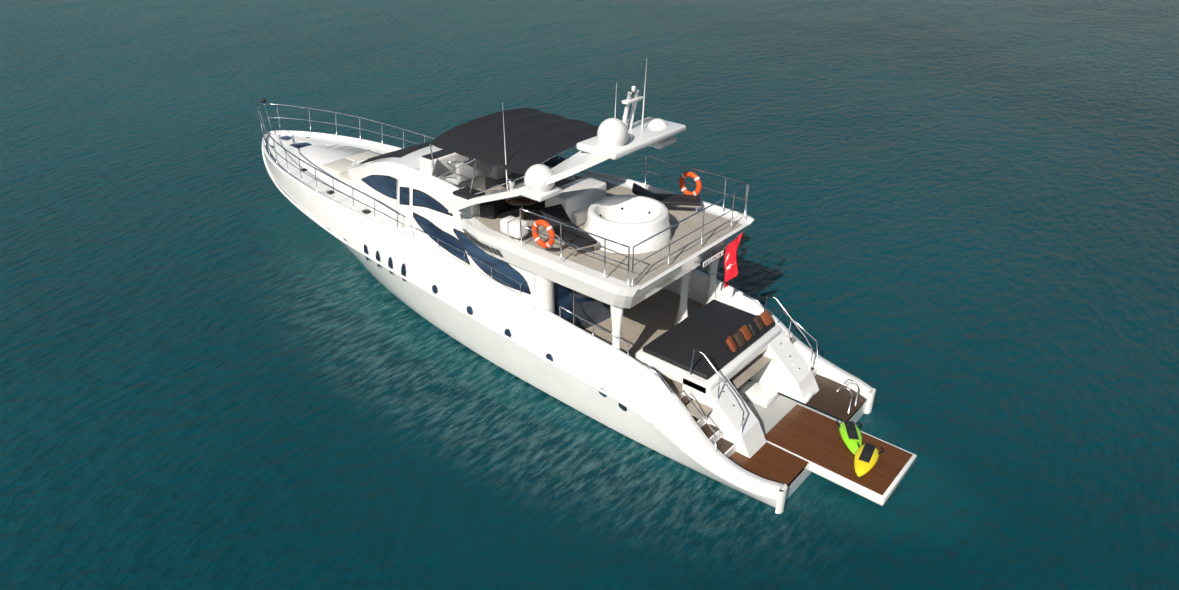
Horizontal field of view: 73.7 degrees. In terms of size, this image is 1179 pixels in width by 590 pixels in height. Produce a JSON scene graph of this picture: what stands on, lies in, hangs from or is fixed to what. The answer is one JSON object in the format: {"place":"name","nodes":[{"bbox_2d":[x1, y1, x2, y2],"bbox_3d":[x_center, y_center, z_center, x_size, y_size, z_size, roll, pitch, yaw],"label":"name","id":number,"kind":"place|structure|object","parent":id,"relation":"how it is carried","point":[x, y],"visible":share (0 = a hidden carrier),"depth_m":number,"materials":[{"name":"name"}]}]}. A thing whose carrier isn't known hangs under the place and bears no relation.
{"place":"outdoors","nodes":[
{"label":"outdoors","id":0,"kind":"place"},
{"bbox_2d":[0,0,1178,589],"bbox_3d":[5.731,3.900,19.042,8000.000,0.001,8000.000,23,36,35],"label":"sea","id":1,"kind":"structure","parent":0,"point":[226,362],"depth_m":25.70,"materials":[{"name":"liquid"}]},
{"bbox_2d":[257,60,916,513],"bbox_3d":[-2.912,-3.041,23.673,26.354,9.400,5.958,23,36,35],"label":"motor yacht","id":2,"kind":"object","parent":1,"relation":"on","point":[511,242],"visible":1,"depth_m":20.38,"materials":[{"name":"white plastic"}]},
{"bbox_2d":[835,420,861,454],"bbox_3d":[6.290,3.361,18.870,0.639,0.227,1.200,3,29,5],"label":"sea scooter","id":3,"kind":"object","parent":2,"relation":"on","point":[850,433],"visible":0.94,"depth_m":18.79,"materials":[{"name":"green plastic"}]},
{"bbox_2d":[854,442,883,476],"bbox_3d":[6.387,3.755,18.165,0.639,0.227,1.200,16,33,26],"label":"sea scooter","id":4,"kind":"object","parent":2,"relation":"on","point":[866,456],"visible":0.96,"depth_m":18.05,"materials":[{"name":"yellow plastic"}]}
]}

